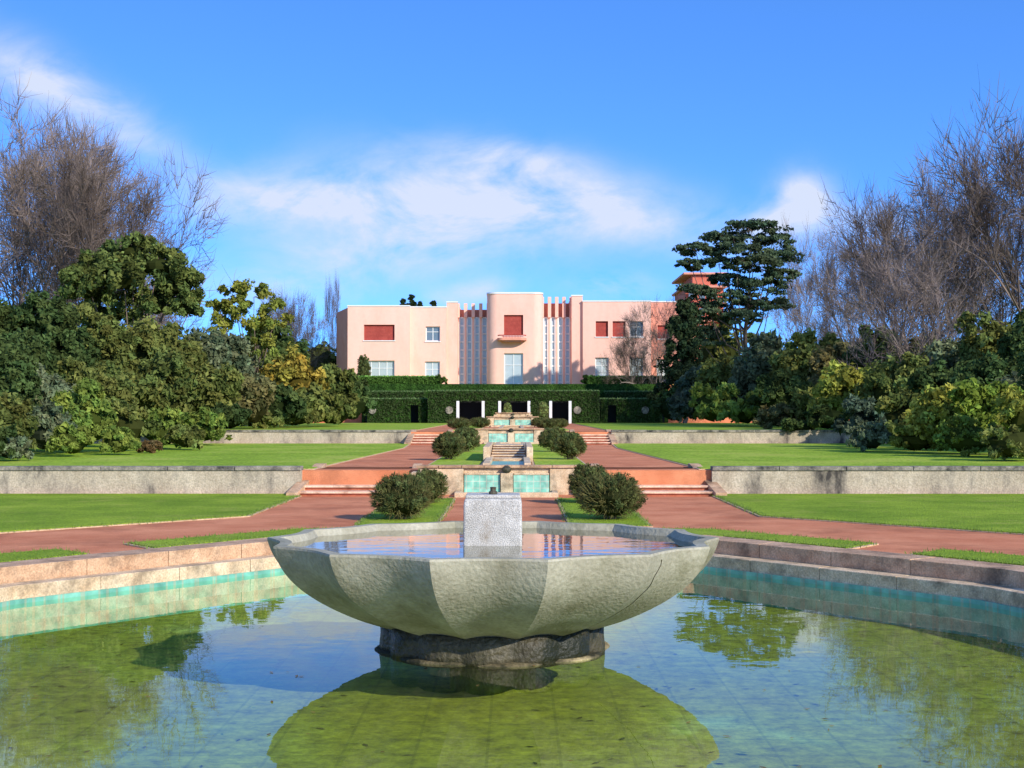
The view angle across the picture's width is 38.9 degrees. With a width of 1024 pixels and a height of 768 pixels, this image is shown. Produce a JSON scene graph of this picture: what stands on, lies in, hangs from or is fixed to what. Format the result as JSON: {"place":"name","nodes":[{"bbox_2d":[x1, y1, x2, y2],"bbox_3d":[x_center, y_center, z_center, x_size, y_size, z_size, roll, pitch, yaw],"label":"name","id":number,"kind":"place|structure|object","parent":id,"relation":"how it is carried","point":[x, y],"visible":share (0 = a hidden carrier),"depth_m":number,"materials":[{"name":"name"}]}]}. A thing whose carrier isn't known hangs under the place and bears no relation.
{"place":"outdoors","nodes":[
{"label":"outdoors","id":0,"kind":"place"},
{"bbox_2d":[0,385,1023,554],"bbox_3d":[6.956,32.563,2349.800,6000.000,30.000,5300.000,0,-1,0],"label":"ground","id":1,"kind":"structure","parent":0,"point":[708,512],"depth_m":27.93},
{"bbox_2d":[0,470,301,493],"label":"terrace wall","id":2,"kind":"structure","parent":1,"relation":"on","point":[148,481],"depth_m":36.04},
{"bbox_2d":[0,466,302,469],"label":"coping","id":3,"kind":"object","parent":2,"relation":"on","point":[151,467],"visible":1,"depth_m":36.01,"materials":[{"name":"beige stone"}]},
{"bbox_2d":[29,432,410,442],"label":"terrace wall","id":4,"kind":"structure","parent":1,"relation":"on","point":[319,437],"depth_m":65.74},
{"bbox_2d":[226,430,410,431],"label":"coping","id":5,"kind":"object","parent":4,"relation":"on","point":[318,430],"visible":0.44,"depth_m":65.71,"materials":[{"name":"beige stone"}]},
{"bbox_2d":[286,463,422,495],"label":"stone steps","id":6,"kind":"structure","parent":1,"relation":"on","point":[303,488],"depth_m":35.69,"materials":[{"name":"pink stone"}]},
{"bbox_2d":[404,429,452,444],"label":"stone steps","id":7,"kind":"structure","parent":1,"relation":"on","point":[418,439],"depth_m":65.08,"materials":[{"name":"red stone"}]},
{"bbox_2d":[411,465,595,497],"bbox_3d":[-0.133,2.425,35.585,4.660,0.830,1.550,0,-1,0],"label":"cascade fountain","id":8,"kind":"object","parent":1,"relation":"on","point":[550,481],"visible":0.73,"depth_m":35.94,"materials":[{"name":"stone"}]},
{"bbox_2d":[303,423,709,469],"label":"path edging","id":9,"kind":"object","parent":1,"relation":"on","point":[533,463],"visible":0.16,"depth_m":44.75,"materials":[{"name":"beige stone"}]},
{"bbox_2d":[537,401,548,417],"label":"potted shrub","id":10,"kind":"object","parent":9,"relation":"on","point":[543,410],"visible":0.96,"depth_m":111.72,"materials":[{"name":"green plant"}]},
{"bbox_2d":[502,402,511,412],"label":"potted shrub","id":11,"kind":"object","parent":1,"relation":"on","point":[507,407],"visible":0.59,"depth_m":107.82,"materials":[{"name":"green plant"}]},
{"bbox_2d":[483,442,530,467],"bbox_3d":[-0.088,2.373,50.214,1.240,0.200,26.500,0,-1,0],"label":"water channel","id":12,"kind":"object","parent":1,"relation":"on","point":[491,460],"visible":0.29,"depth_m":40.27,"materials":[{"name":"stone"}]},
{"bbox_2d":[483,442,532,461],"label":"stone steps","id":13,"kind":"structure","parent":1,"relation":"on","point":[507,450],"depth_m":43.70,"materials":[{"name":"stone"}]},
{"bbox_2d":[475,428,544,443],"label":"cascade fountain","id":14,"kind":"object","parent":1,"relation":"on","point":[509,435],"visible":0.61,"depth_m":65.15,"materials":[{"name":"stone"}]},
{"bbox_2d":[499,425,523,427],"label":"water channel","id":15,"kind":"object","parent":1,"relation":"on","point":[504,426],"visible":0.45,"depth_m":76.47,"materials":[{"name":"stone"}]},
{"bbox_2d":[0,535,1023,767],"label":"fountain pool","id":16,"kind":"structure","parent":1,"relation":"in","point":[215,688],"depth_m":15.52,"materials":[{"name":"liquid"}]},
{"bbox_2d":[267,487,718,694],"bbox_3d":[-0.196,2.103,14.963,4.670,2.075,4.553,0,-1,0],"label":"stone bowl fountain","id":17,"kind":"object","parent":16,"relation":"on","point":[492,593],"visible":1,"depth_m":13.82,"materials":[{"name":"stone"}]},
{"bbox_2d":[9,618,1022,767],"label":"fallen leaves","id":18,"kind":"object","parent":16,"relation":"on","point":[880,765],"visible":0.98,"depth_m":12.93,"materials":[{"name":"plant"}]},
{"bbox_2d":[486,416,538,426],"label":"cascade fountain","id":19,"kind":"object","parent":1,"relation":"on","point":[510,421],"visible":0.73,"depth_m":87.95,"materials":[{"name":"stone"}]},
{"bbox_2d":[494,412,531,417],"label":"cascade fountain","id":20,"kind":"object","parent":1,"relation":"on","point":[512,414],"visible":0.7,"depth_m":104.04,"materials":[{"name":"stone"}]},
{"bbox_2d":[569,429,617,444],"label":"stone steps","id":21,"kind":"structure","parent":1,"relation":"on","point":[602,439],"depth_m":65.06,"materials":[{"name":"red stone"}]},
{"bbox_2d":[590,463,726,495],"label":"stone steps","id":22,"kind":"structure","parent":1,"relation":"on","point":[708,487],"depth_m":35.69,"materials":[{"name":"pink stone"}]},
{"bbox_2d":[611,432,851,442],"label":"terrace wall","id":23,"kind":"structure","parent":1,"relation":"on","point":[728,437],"depth_m":65.69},
{"bbox_2d":[611,430,834,431],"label":"coping","id":24,"kind":"object","parent":23,"relation":"on","point":[720,431],"visible":0.55,"depth_m":65.65,"materials":[{"name":"beige stone"}]},
{"bbox_2d":[711,470,1023,493],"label":"terrace wall","id":25,"kind":"structure","parent":1,"relation":"on","point":[870,482],"depth_m":35.98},
{"bbox_2d":[710,466,1023,470],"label":"coping","id":26,"kind":"object","parent":25,"relation":"on","point":[867,468],"visible":1,"depth_m":35.95,"materials":[{"name":"beige stone"}]},
{"bbox_2d":[0,494,1023,565],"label":"lawn","id":27,"kind":"structure","parent":0,"point":[1002,512],"depth_m":29.10,"materials":[{"name":"green plant"}]},
{"bbox_2d":[367,471,434,519],"bbox_3d":[-2.105,2.143,27.384,1.303,1.010,1.331,0,-1,0],"label":"topiary shrub","id":28,"kind":"object","parent":27,"relation":"on","point":[402,497],"visible":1,"depth_m":27.07,"materials":[{"name":"green plant"}]},
{"bbox_2d":[411,468,450,502],"bbox_3d":[-1.880,2.285,32.253,1.054,0.894,1.081,0,-1,0],"label":"topiary shrub","id":29,"kind":"object","parent":27,"relation":"on","point":[437,482],"visible":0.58,"depth_m":32.05,"materials":[{"name":"green plant"}]},
{"bbox_2d":[0,496,1023,565],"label":"path edging","id":30,"kind":"object","parent":27,"relation":"on","point":[857,547],"visible":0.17,"depth_m":26.20,"materials":[{"name":"stone"}]},
{"bbox_2d":[567,462,611,498],"bbox_3d":[1.720,2.233,32.260,1.117,0.997,1.126,0,-1,0],"label":"topiary shrub","id":31,"kind":"object","parent":27,"relation":"on","point":[580,472],"visible":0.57,"depth_m":32.05,"materials":[{"name":"green plant"}]},
{"bbox_2d":[573,470,647,519],"bbox_3d":[1.856,2.129,27.359,1.421,1.045,1.420,0,-1,0],"label":"topiary shrub","id":32,"kind":"object","parent":27,"relation":"on","point":[616,495],"visible":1,"depth_m":27.06,"materials":[{"name":"green plant"}]},
{"bbox_2d":[0,384,1023,468],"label":"lawn","id":33,"kind":"structure","parent":0,"point":[310,455],"depth_m":48.37,"materials":[{"name":"green plant"}]},
{"bbox_2d":[0,134,78,327],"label":"bare tree","id":34,"kind":"object","parent":33,"relation":"on","point":[21,178],"visible":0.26,"depth_m":79.43,"materials":[{"name":"brown plant"}]},
{"bbox_2d":[0,67,181,326],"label":"bare tree","id":35,"kind":"object","parent":33,"relation":"on","point":[15,240],"visible":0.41,"depth_m":88.35,"materials":[{"name":"brown plant"}]},
{"bbox_2d":[0,104,199,325],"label":"bare tree","id":36,"kind":"object","parent":33,"relation":"on","point":[49,206],"visible":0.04,"depth_m":98.31,"materials":[{"name":"brown plant"}]},
{"bbox_2d":[0,105,240,332],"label":"bare tree","id":37,"kind":"object","parent":33,"relation":"on","point":[6,247],"visible":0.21,"depth_m":90.21,"materials":[{"name":"brown plant"}]},
{"bbox_2d":[15,128,236,331],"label":"bare tree","id":38,"kind":"object","parent":33,"relation":"on","point":[71,210],"visible":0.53,"depth_m":82.64,"materials":[{"name":"brown plant"}]},
{"bbox_2d":[53,231,212,330],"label":"oak tree","id":39,"kind":"object","parent":33,"relation":"on","point":[128,267],"visible":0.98,"depth_m":75.67,"materials":[{"name":"green plant"}]},
{"bbox_2d":[109,193,221,339],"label":"bare tree","id":40,"kind":"object","parent":33,"relation":"on","point":[166,318],"visible":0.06,"depth_m":100.11,"materials":[{"name":"brown plant"}]},
{"bbox_2d":[125,281,238,336],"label":"bare tree","id":41,"kind":"object","parent":33,"relation":"on","point":[172,318],"visible":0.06,"depth_m":119.40,"materials":[{"name":"brown plant"}]},
{"bbox_2d":[0,289,376,459],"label":"shrubbery","id":42,"kind":"object","parent":33,"relation":"on","point":[68,385],"visible":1,"depth_m":63.12,"materials":[{"name":"green plant"}]},
{"bbox_2d":[207,278,294,375],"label":"yellow tree","id":43,"kind":"object","parent":33,"relation":"on","point":[240,289],"visible":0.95,"depth_m":87.77,"materials":[{"name":"green plant"}]},
{"bbox_2d":[243,324,309,360],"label":"tree","id":44,"kind":"object","parent":33,"relation":"on","point":[282,342],"visible":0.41,"depth_m":108.64,"materials":[{"name":"green plant"}]},
{"bbox_2d":[254,288,335,366],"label":"bare tree","id":45,"kind":"object","parent":33,"relation":"on","point":[280,312],"visible":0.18,"depth_m":150.03,"materials":[{"name":"brown plant"}]},
{"bbox_2d":[280,288,326,370],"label":"bare tree","id":46,"kind":"object","parent":33,"relation":"on","point":[307,336],"visible":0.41,"depth_m":148.96,"materials":[{"name":"brown plant"}]},
{"bbox_2d":[319,270,340,353],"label":"poplar tree","id":47,"kind":"object","parent":33,"relation":"on","point":[326,306],"visible":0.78,"depth_m":160.17,"materials":[{"name":"brown plant"}]},
{"bbox_2d":[357,354,371,375],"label":"topiary shrub","id":48,"kind":"object","parent":33,"relation":"on","point":[363,367],"visible":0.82,"depth_m":131.82,"materials":[{"name":"green plant"}]},
{"bbox_2d":[358,374,447,383],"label":"clipped hedge","id":49,"kind":"object","parent":33,"relation":"on","point":[414,379],"visible":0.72,"depth_m":128.03,"materials":[{"name":"green plant"}]},
{"bbox_2d":[400,298,405,304],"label":"conifer tree","id":50,"kind":"object","parent":33,"relation":"on","point":[402,301],"visible":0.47,"depth_m":190.20,"materials":[{"name":"green plant"}]},
{"bbox_2d":[405,294,417,305],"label":"conifer tree","id":51,"kind":"object","parent":33,"relation":"on","point":[411,297],"visible":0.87,"depth_m":190.00,"materials":[{"name":"green plant"}]},
{"bbox_2d":[429,300,436,305],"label":"conifer tree","id":52,"kind":"object","parent":33,"relation":"on","point":[433,302],"visible":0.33,"depth_m":190.00,"materials":[{"name":"green plant"}]},
{"bbox_2d":[431,431,466,458],"bbox_3d":[-1.900,1.852,43.488,1.127,0.934,1.123,0,-1,0],"label":"topiary shrub","id":53,"kind":"object","parent":33,"relation":"on","point":[449,444],"visible":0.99,"depth_m":43.20,"materials":[{"name":"green plant"}]},
{"bbox_2d":[446,417,471,428],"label":"topiary shrub","id":54,"kind":"object","parent":33,"relation":"on","point":[457,422],"visible":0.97,"depth_m":71.64,"materials":[{"name":"green plant"}]},
{"bbox_2d":[454,426,481,451],"bbox_3d":[-1.643,1.991,51.979,1.148,0.987,1.151,0,-1,0],"label":"topiary shrub","id":55,"kind":"object","parent":33,"relation":"on","point":[471,437],"visible":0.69,"depth_m":51.70,"materials":[{"name":"green plant"}]},
{"bbox_2d":[470,417,490,427],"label":"topiary shrub","id":56,"kind":"object","parent":33,"relation":"on","point":[481,422],"visible":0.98,"depth_m":79.66,"materials":[{"name":"green plant"}]},
{"bbox_2d":[336,292,678,383],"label":"pink villa","id":57,"kind":"object","parent":33,"relation":"on","point":[518,338],"visible":0.65,"depth_m":140.81,"materials":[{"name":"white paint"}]},
{"bbox_2d":[362,384,667,423],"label":"hedge pavilion","id":58,"kind":"structure","parent":33,"relation":"on","point":[570,403],"depth_m":114.65,"materials":[{"name":"green plant"}]},
{"bbox_2d":[369,406,648,413],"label":"round windows","id":59,"kind":"structure","parent":58,"relation":"in","point":[577,409],"depth_m":113.87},
{"bbox_2d":[530,417,542,425],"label":"topiary shrub","id":60,"kind":"object","parent":33,"relation":"on","point":[533,421],"visible":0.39,"depth_m":83.74,"materials":[{"name":"green plant"}]},
{"bbox_2d":[536,417,559,427],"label":"topiary shrub","id":61,"kind":"object","parent":33,"relation":"on","point":[545,422],"visible":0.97,"depth_m":71.64,"materials":[{"name":"green plant"}]},
{"bbox_2d":[537,427,565,451],"bbox_3d":[1.493,1.991,51.970,1.207,0.986,1.206,0,-1,0],"label":"topiary shrub","id":62,"kind":"object","parent":33,"relation":"on","point":[546,437],"visible":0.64,"depth_m":51.70,"materials":[{"name":"green plant"}]},
{"bbox_2d":[555,418,568,427],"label":"topiary shrub","id":63,"kind":"object","parent":33,"relation":"on","point":[563,422],"visible":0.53,"depth_m":77.68,"materials":[{"name":"green plant"}]},
{"bbox_2d":[553,431,586,458],"bbox_3d":[1.742,1.857,43.472,1.078,0.929,1.088,0,-1,0],"label":"topiary shrub","id":64,"kind":"object","parent":33,"relation":"on","point":[571,445],"visible":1,"depth_m":43.22,"materials":[{"name":"green plant"}]},
{"bbox_2d":[188,320,978,370],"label":"distant trees","id":65,"kind":"object","parent":33,"relation":"on","point":[713,351],"visible":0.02,"depth_m":135.49,"materials":[{"name":"green plant"}]},
{"bbox_2d":[580,374,674,383],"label":"clipped hedge","id":66,"kind":"object","parent":33,"relation":"on","point":[592,379],"visible":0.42,"depth_m":127.97,"materials":[{"name":"green plant"}]},
{"bbox_2d":[602,319,663,383],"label":"bare tree","id":67,"kind":"object","parent":33,"relation":"on","point":[622,362],"visible":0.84,"depth_m":125.85,"materials":[{"name":"brown plant"}]},
{"bbox_2d":[592,292,705,383],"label":"bare tree","id":68,"kind":"object","parent":33,"relation":"on","point":[665,337],"visible":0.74,"depth_m":124.70,"materials":[{"name":"brown plant"}]},
{"bbox_2d":[647,298,702,422],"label":"conifer tree","id":69,"kind":"object","parent":33,"relation":"on","point":[688,350],"visible":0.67,"depth_m":111.53,"materials":[{"name":"green plant"}]},
{"bbox_2d":[672,272,726,348],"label":"apartment block","id":70,"kind":"structure","parent":33,"relation":"on","point":[686,277],"depth_m":174.71,"materials":[{"name":"paint"}]},
{"bbox_2d":[672,218,806,363],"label":"cedar tree","id":71,"kind":"object","parent":33,"relation":"on","point":[745,300],"visible":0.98,"depth_m":121.55,"materials":[{"name":"green plant"}]},
{"bbox_2d":[755,212,874,348],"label":"bare tree","id":72,"kind":"object","parent":33,"relation":"on","point":[807,288],"visible":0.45,"depth_m":149.78,"materials":[{"name":"brown plant"}]},
{"bbox_2d":[649,308,1023,460],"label":"shrubbery","id":73,"kind":"object","parent":33,"relation":"on","point":[964,398],"visible":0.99,"depth_m":65.93,"materials":[{"name":"green plant"}]},
{"bbox_2d":[798,243,906,349],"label":"bare tree","id":74,"kind":"object","parent":33,"relation":"on","point":[829,323],"visible":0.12,"depth_m":120.26,"materials":[{"name":"brown plant"}]},
{"bbox_2d":[783,180,960,348],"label":"bare tree","id":75,"kind":"object","parent":33,"relation":"on","point":[826,298],"visible":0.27,"depth_m":112.38,"materials":[{"name":"brown plant"}]},
{"bbox_2d":[813,216,1002,371],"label":"bare tree","id":76,"kind":"object","parent":33,"relation":"on","point":[924,278],"visible":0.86,"depth_m":75.39,"materials":[{"name":"brown plant"}]},
{"bbox_2d":[817,168,1014,347],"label":"bare tree","id":77,"kind":"object","parent":33,"relation":"on","point":[882,229],"visible":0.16,"depth_m":95.11,"materials":[{"name":"brown plant"}]},
{"bbox_2d":[859,149,1023,357],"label":"bare tree","id":78,"kind":"object","parent":33,"relation":"on","point":[934,205],"visible":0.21,"depth_m":86.89,"materials":[{"name":"brown plant"}]},
{"bbox_2d":[871,65,1023,334],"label":"bare tree","id":79,"kind":"object","parent":33,"relation":"on","point":[1008,172],"visible":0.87,"depth_m":77.99,"materials":[{"name":"brown plant"}]},
{"bbox_2d":[893,143,1023,350],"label":"bare tree","id":80,"kind":"object","parent":33,"relation":"on","point":[1016,232],"visible":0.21,"depth_m":81.76,"materials":[{"name":"brown plant"}]},
{"bbox_2d":[0,0,1023,355],"label":"sky","id":81,"kind":"structure","parent":0,"point":[462,151],"materials":[{"name":"blue"}]}
]}

